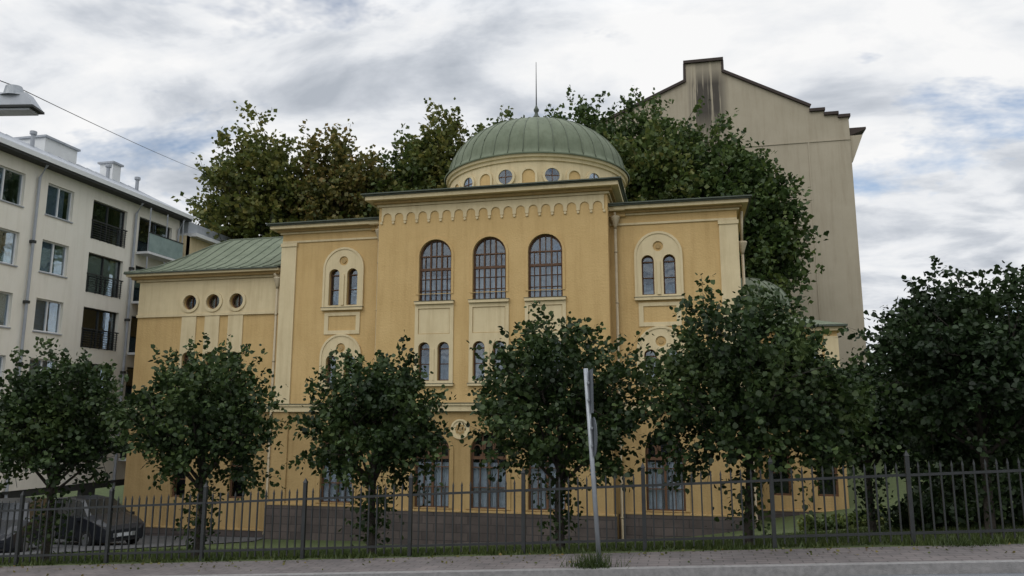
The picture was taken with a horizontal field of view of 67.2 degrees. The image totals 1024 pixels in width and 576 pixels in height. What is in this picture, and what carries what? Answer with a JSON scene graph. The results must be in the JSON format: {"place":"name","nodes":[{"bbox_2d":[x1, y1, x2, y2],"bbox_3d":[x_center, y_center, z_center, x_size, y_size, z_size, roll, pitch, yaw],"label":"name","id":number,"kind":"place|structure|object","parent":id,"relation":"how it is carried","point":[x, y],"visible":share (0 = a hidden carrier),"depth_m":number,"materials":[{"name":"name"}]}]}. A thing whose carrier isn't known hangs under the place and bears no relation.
{"place":"outdoors","nodes":[
{"label":"outdoors","id":0,"kind":"place"},
{"bbox_2d":[0,536,262,554],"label":"parking yard","id":1,"kind":"structure","parent":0,"point":[139,543],"depth_m":28.06,"materials":[{"name":"grey asphalt"}]},
{"bbox_2d":[0,497,57,551],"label":"parked car","id":2,"kind":"object","parent":1,"relation":"on","point":[10,519],"visible":0.39,"depth_m":22.72,"materials":[{"name":"paint"}]},
{"bbox_2d":[40,495,143,545],"bbox_3d":[-15.274,8.419,27.972,4.330,1.646,2.160,-6,-11,32],"label":"parked car","id":3,"kind":"object","parent":1,"relation":"on","point":[99,519],"visible":0.62,"depth_m":27.08,"materials":[{"name":"paint"}]},
{"bbox_2d":[0,544,1023,575],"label":"pavement","id":4,"kind":"structure","parent":0,"point":[825,555],"depth_m":10.93,"materials":[{"name":"stone"}]},
{"bbox_2d":[0,543,1014,575],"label":"fallen leaves","id":5,"kind":"object","parent":4,"relation":"on","point":[838,550],"visible":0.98,"depth_m":11.52,"materials":[{"name":"brown plant"}]},
{"bbox_2d":[583,368,600,563],"bbox_3d":[1.123,2.483,10.582,0.233,2.751,0.579,3,-10,-16],"label":"traffic sign","id":6,"kind":"object","parent":4,"relation":"on","point":[591,423],"visible":0.93,"depth_m":10.57,"materials":[{"name":"metal"}]},
{"bbox_2d":[560,547,633,568],"bbox_3d":[1.136,3.580,10.252,0.976,0.275,0.459,-5,-11,25],"label":"weed tuft","id":7,"kind":"object","parent":4,"relation":"on","point":[588,563],"visible":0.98,"depth_m":10.24,"materials":[{"name":"green plant"}]},
{"bbox_2d":[899,533,1023,546],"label":"weed tuft","id":8,"kind":"object","parent":4,"relation":"on","point":[961,541],"visible":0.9,"depth_m":10.30,"materials":[{"name":"green plant"}]},
{"bbox_2d":[0,450,1023,566],"bbox_3d":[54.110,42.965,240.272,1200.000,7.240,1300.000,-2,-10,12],"label":"ground","id":9,"kind":"structure","parent":0,"point":[788,520],"depth_m":27.82,"materials":[{"name":"green plant"}]},
{"bbox_2d":[0,336,139,560],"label":"linden tree","id":10,"kind":"object","parent":9,"relation":"on","point":[65,415],"visible":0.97,"depth_m":14.76,"materials":[{"name":"green plant"}]},
{"bbox_2d":[0,130,231,497],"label":"walls","id":11,"kind":"structure","parent":9,"relation":"on","point":[40,162],"depth_m":35.16,"materials":[{"name":"white paint"}]},
{"bbox_2d":[0,166,183,460],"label":"windows and balconies","id":12,"kind":"structure","parent":11,"relation":"attached to","point":[163,248],"depth_m":37.11,"materials":[{"name":"black glass"}]},
{"bbox_2d":[0,168,167,457],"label":"window glass","id":13,"kind":"object","parent":12,"relation":"attached to","point":[11,187],"visible":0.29,"depth_m":36.15,"materials":[{"name":"black glass"}]},
{"bbox_2d":[90,332,298,559],"bbox_3d":[-5.865,3.034,14.547,3.895,4.388,3.392,-2,-10,12],"label":"linden tree","id":14,"kind":"object","parent":9,"relation":"on","point":[224,416],"visible":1,"depth_m":14.07,"materials":[{"name":"green plant"}]},
{"bbox_2d":[171,100,342,241],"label":"maple tree","id":15,"kind":"object","parent":9,"relation":"on","point":[249,213],"visible":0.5,"depth_m":47.39,"materials":[{"name":"green plant"}]},
{"bbox_2d":[266,119,398,221],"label":"maple tree","id":16,"kind":"object","parent":9,"relation":"on","point":[334,177],"visible":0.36,"depth_m":47.93,"materials":[{"name":"green plant"}]},
{"bbox_2d":[269,329,455,554],"bbox_3d":[-2.512,2.853,13.873,3.052,4.141,3.233,8,-13,-40],"label":"linden tree","id":17,"kind":"object","parent":9,"relation":"on","point":[387,426],"visible":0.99,"depth_m":13.41,"materials":[{"name":"green plant"}]},
{"bbox_2d":[340,114,447,217],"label":"maple tree","id":18,"kind":"object","parent":9,"relation":"on","point":[403,165],"visible":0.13,"depth_m":48.94,"materials":[{"name":"green plant"}]},
{"bbox_2d":[380,97,475,191],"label":"maple tree","id":19,"kind":"object","parent":9,"relation":"on","point":[444,147],"visible":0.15,"depth_m":49.40,"materials":[{"name":"green plant"}]},
{"bbox_2d":[123,75,848,545],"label":"synagogue","id":20,"kind":"structure","parent":9,"relation":"on","point":[509,223],"depth_m":30.77,"materials":[{"name":"yellow paint"}]},
{"bbox_2d":[172,235,838,510],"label":"window frames","id":21,"kind":"structure","parent":20,"relation":"in","point":[482,456],"depth_m":30.18,"materials":[{"name":"brown wood"}]},
{"bbox_2d":[177,237,835,509],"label":"window interiors","id":22,"kind":"structure","parent":20,"relation":"in","point":[647,267],"depth_m":30.50,"materials":[{"name":"grey glass"}]},
{"bbox_2d":[464,173,598,186],"bbox_3d":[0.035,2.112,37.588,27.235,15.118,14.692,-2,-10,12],"label":"window glass","id":23,"kind":"structure","parent":20,"relation":"in","point":[592,175],"depth_m":38.03,"materials":[{"name":"grey glass"}]},
{"bbox_2d":[463,105,524,142],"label":"maple tree","id":24,"kind":"object","parent":9,"relation":"on","point":[481,126],"depth_m":53.44,"materials":[{"name":"green plant"}]},
{"bbox_2d":[0,451,1023,564],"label":"iron fence","id":25,"kind":"object","parent":9,"relation":"on","point":[302,548],"visible":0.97,"depth_m":11.96,"materials":[{"name":"black metal"}]},
{"bbox_2d":[0,517,1023,565],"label":"lawn grass","id":26,"kind":"structure","parent":9,"relation":"on","point":[668,545],"depth_m":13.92,"materials":[{"name":"green plant"}]},
{"bbox_2d":[454,300,669,549],"bbox_3d":[0.685,2.394,13.136,3.681,4.412,3.404,5,-11,-27],"label":"linden tree","id":27,"kind":"object","parent":9,"relation":"on","point":[555,365],"visible":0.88,"depth_m":12.64,"materials":[{"name":"green plant"}]},
{"bbox_2d":[543,87,638,156],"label":"maple tree","id":28,"kind":"object","parent":9,"relation":"on","point":[583,115],"visible":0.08,"depth_m":52.24,"materials":[{"name":"green plant"}]},
{"bbox_2d":[596,85,681,166],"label":"maple tree","id":29,"kind":"object","parent":9,"relation":"on","point":[632,124],"visible":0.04,"depth_m":49.27,"materials":[{"name":"green plant"}]},
{"bbox_2d":[603,109,715,201],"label":"maple tree","id":30,"kind":"object","parent":9,"relation":"on","point":[642,168],"visible":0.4,"depth_m":43.79,"materials":[{"name":"green plant"}]},
{"bbox_2d":[647,96,804,284],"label":"maple tree","id":31,"kind":"object","parent":9,"relation":"on","point":[690,134],"visible":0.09,"depth_m":45.34,"materials":[{"name":"green plant"}]},
{"bbox_2d":[605,57,873,448],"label":"tall gabled building","id":32,"kind":"structure","parent":9,"relation":"on","point":[817,148],"depth_m":53.97,"materials":[{"name":"beige paint"}]},
{"bbox_2d":[704,126,829,318],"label":"maple tree","id":33,"kind":"object","parent":9,"relation":"on","point":[777,253],"visible":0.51,"depth_m":42.84,"materials":[{"name":"green plant"}]},
{"bbox_2d":[618,273,927,543],"bbox_3d":[3.907,2.015,12.525,4.113,4.579,4.306,8,-13,-40],"label":"linden tree","id":34,"kind":"object","parent":9,"relation":"on","point":[781,378],"visible":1,"depth_m":11.82,"materials":[{"name":"green plant"}]},
{"bbox_2d":[797,504,892,531],"bbox_3d":[9.028,6.346,21.047,2.371,0.884,1.692,-2,-10,12],"label":"shrub bed","id":35,"kind":"object","parent":9,"relation":"on","point":[831,524],"visible":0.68,"depth_m":20.64,"materials":[{"name":"green plant"}]},
{"bbox_2d":[800,347,939,532],"bbox_3d":[7.537,3.290,16.397,3.373,4.134,3.178,-2,-10,12],"label":"linden tree","id":36,"kind":"object","parent":9,"relation":"on","point":[890,432],"visible":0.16,"depth_m":16.04,"materials":[{"name":"green plant"}]},
{"bbox_2d":[867,347,906,384],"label":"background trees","id":37,"kind":"object","parent":9,"relation":"on","point":[880,370],"depth_m":49.84,"materials":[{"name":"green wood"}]},
{"bbox_2d":[838,255,1023,535],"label":"linden tree","id":38,"kind":"object","parent":9,"relation":"on","point":[929,343],"visible":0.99,"depth_m":12.45,"materials":[{"name":"green plant"}]},
{"bbox_2d":[882,460,1023,530],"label":"shrub bed","id":39,"kind":"object","parent":9,"relation":"on","point":[949,508],"visible":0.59,"depth_m":15.45,"materials":[{"name":"green plant"}]},
{"bbox_2d":[893,306,1023,522],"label":"linden tree","id":40,"kind":"object","parent":9,"relation":"on","point":[941,451],"visible":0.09,"depth_m":16.88,"materials":[{"name":"green plant"}]},
{"bbox_2d":[904,407,1022,514],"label":"bush","id":41,"kind":"object","parent":9,"relation":"on","point":[933,469],"visible":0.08,"depth_m":20.96,"materials":[{"name":"green plant"}]},
{"bbox_2d":[0,0,1023,373],"label":"sky","id":42,"kind":"structure","parent":0,"point":[936,87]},
{"bbox_2d":[848,573,1023,575],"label":"road","id":43,"kind":"structure","parent":0,"point":[1000,574],"depth_m":9.12,"materials":[{"name":"grey asphalt"}]},
{"bbox_2d":[165,560,1023,575],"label":"kerb","id":44,"kind":"structure","parent":43,"relation":"on","point":[920,567],"depth_m":9.70,"materials":[{"name":"stone"}]},
{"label":"pavement","id":45,"kind":"structure","parent":0,"visible":0},
{"bbox_2d":[0,80,210,174],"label":"street lamp","id":46,"kind":"object","parent":45,"relation":"on","point":[16,100],"visible":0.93,"depth_m":13.91,"materials":[{"name":"metal"}]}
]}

